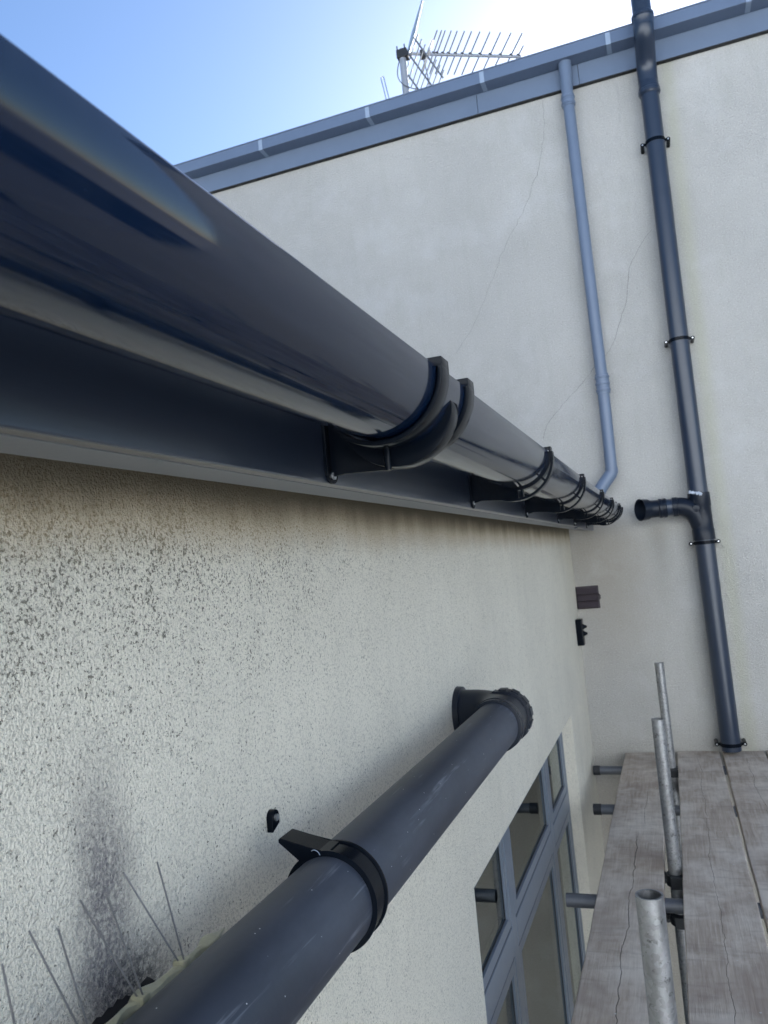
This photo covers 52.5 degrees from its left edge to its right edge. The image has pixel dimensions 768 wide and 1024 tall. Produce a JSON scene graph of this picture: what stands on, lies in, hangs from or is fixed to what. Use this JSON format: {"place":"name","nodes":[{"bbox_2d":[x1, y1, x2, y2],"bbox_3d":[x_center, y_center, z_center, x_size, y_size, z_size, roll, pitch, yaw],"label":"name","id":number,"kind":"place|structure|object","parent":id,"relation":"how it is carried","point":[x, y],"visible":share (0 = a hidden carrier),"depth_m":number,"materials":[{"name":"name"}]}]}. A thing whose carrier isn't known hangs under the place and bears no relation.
{"place":"outdoors","nodes":[
{"label":"outdoors","id":0,"kind":"place"},
{"bbox_2d":[0,0,703,164],"label":"sky","id":1,"kind":"structure","parent":0,"point":[189,79],"materials":[{"name":"blue"}]},
{"bbox_3d":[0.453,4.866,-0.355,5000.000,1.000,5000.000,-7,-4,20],"label":"ground","id":2,"kind":"structure","parent":0,"visible":0},
{"bbox_2d":[0,316,604,1023],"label":"building","id":3,"kind":"structure","parent":2,"relation":"on","point":[228,620],"depth_m":1.03,"materials":[{"name":"paint"}]},
{"bbox_2d":[0,34,622,527],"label":"half round gutter","id":4,"kind":"object","parent":3,"relation":"attached to","point":[116,238],"visible":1,"depth_m":0.49,"materials":[{"name":"black plastic"}]},
{"bbox_2d":[123,686,532,1023],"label":"waste pipe","id":5,"kind":"object","parent":3,"relation":"attached to","point":[294,940],"visible":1,"depth_m":0.91,"materials":[{"name":"black plastic"}]},
{"bbox_2d":[1,862,224,1023],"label":"bird spike strip","id":6,"kind":"object","parent":5,"relation":"on","point":[140,997],"visible":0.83,"depth_m":0.69,"materials":[{"name":"beige plastic"}]},
{"bbox_2d":[474,732,585,1023],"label":"window","id":7,"kind":"structure","parent":3,"relation":"in","point":[532,945],"depth_m":2.98,"materials":[{"name":"grey plastic"}]},
{"bbox_2d":[575,618,587,645],"bbox_3d":[1.168,0.707,4.590,0.062,0.155,0.070,-7,-4,20],"label":"wall fitting","id":8,"kind":"object","parent":3,"relation":"attached to","point":[581,633],"depth_m":4.56,"materials":[{"name":"black plastic"}]},
{"bbox_2d":[575,585,600,608],"bbox_3d":[1.243,0.519,4.727,0.145,0.137,0.033,-7,-4,20],"label":"louvre vent","id":9,"kind":"object","parent":3,"relation":"attached to","point":[588,597],"visible":1,"depth_m":4.72,"materials":[{"name":"brown plastic"}]},
{"bbox_2d":[192,7,767,1023],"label":"building","id":10,"kind":"structure","parent":2,"relation":"on","point":[448,231],"depth_m":4.74,"materials":[{"name":"white paint"}]},
{"bbox_2d":[381,76,388,98],"bbox_3d":[0.024,-3.070,5.756,0.076,0.337,0.008,-7,-4,20],"label":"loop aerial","id":11,"kind":"object","parent":10,"relation":"on","point":[385,86],"visible":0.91,"depth_m":5.76,"materials":[{"name":"metal"}]},
{"bbox_2d":[396,0,523,93],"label":"tv aerial","id":12,"kind":"object","parent":10,"relation":"attached to","point":[403,54],"visible":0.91,"depth_m":6.12,"materials":[{"name":"metal"}]},
{"bbox_2d":[174,0,767,178],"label":"box gutter","id":13,"kind":"object","parent":10,"relation":"attached to","point":[677,21],"visible":0.86,"depth_m":5.01,"materials":[{"name":"grey metal"}]},
{"bbox_2d":[558,59,617,493],"bbox_3d":[1.214,-1.446,4.748,0.169,2.709,0.089,-6,-4,4],"label":"rainwater downpipe","id":14,"kind":"object","parent":10,"relation":"attached to","point":[610,473],"visible":0.93,"depth_m":4.72,"materials":[{"name":"grey plastic"}]},
{"bbox_2d":[631,0,746,752],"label":"soil stack","id":15,"kind":"object","parent":10,"relation":"attached to","point":[694,508],"visible":1,"depth_m":4.48,"materials":[{"name":"plastic"}]},
{"bbox_2d":[635,889,677,1023],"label":"scaffold standard","id":16,"kind":"object","parent":2,"relation":"on","point":[656,958],"visible":1,"depth_m":1.34,"materials":[{"name":"metal"}]},
{"bbox_2d":[654,662,681,866],"bbox_3d":[1.677,2.687,4.121,0.085,3.750,0.083,-7,-4,20],"label":"scaffold standard","id":17,"kind":"object","parent":2,"relation":"on","point":[662,691],"visible":0.31,"depth_m":4.22,"materials":[{"name":"metal"}]},
{"bbox_2d":[651,718,688,1023],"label":"scaffold standard","id":18,"kind":"object","parent":2,"relation":"on","point":[673,876],"visible":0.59,"depth_m":2.92,"materials":[{"name":"metal"}]},
{"bbox_3d":[0.775,1.399,1.873,0.048,0.048,5.550,-7,-4,20],"label":"scaffold ledger","id":19,"kind":"object","parent":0,"visible":0},
{"bbox_2d":[593,765,726,774],"bbox_3d":[1.896,1.420,4.281,1.454,0.053,0.053,-7,-4,20],"label":"scaffold transom","id":20,"kind":"object","parent":19,"relation":"on","point":[606,770],"visible":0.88,"depth_m":4.48,"materials":[{"name":"grey metal"}]},
{"bbox_2d":[566,893,763,918],"bbox_3d":[1.327,1.353,2.637,1.397,0.048,0.048,-7,-4,20],"label":"scaffold transom","id":21,"kind":"object","parent":19,"relation":"on","point":[582,900],"visible":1,"depth_m":2.82,"materials":[{"name":"grey metal"}]},
{"bbox_2d":[571,752,664,1023],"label":"scaffold board","id":22,"kind":"object","parent":21,"relation":"on","point":[611,989],"visible":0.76,"depth_m":2.70,"materials":[{"name":"grey wood"}]},
{"bbox_2d":[677,751,767,1023],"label":"scaffold board","id":23,"kind":"object","parent":21,"relation":"on","point":[726,960],"visible":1,"depth_m":2.55,"materials":[{"name":"grey wood"}]},
{"bbox_2d":[723,751,767,932],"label":"scaffold board","id":24,"kind":"object","parent":21,"relation":"on","point":[747,772],"visible":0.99,"depth_m":3.50,"materials":[{"name":"grey wood"}]},
{"bbox_2d":[593,804,737,816],"bbox_3d":[1.685,1.391,3.613,1.392,0.053,0.053,-7,-4,20],"label":"scaffold transom","id":25,"kind":"object","parent":19,"relation":"on","point":[603,809],"visible":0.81,"depth_m":3.81,"materials":[{"name":"grey metal"}]}
]}

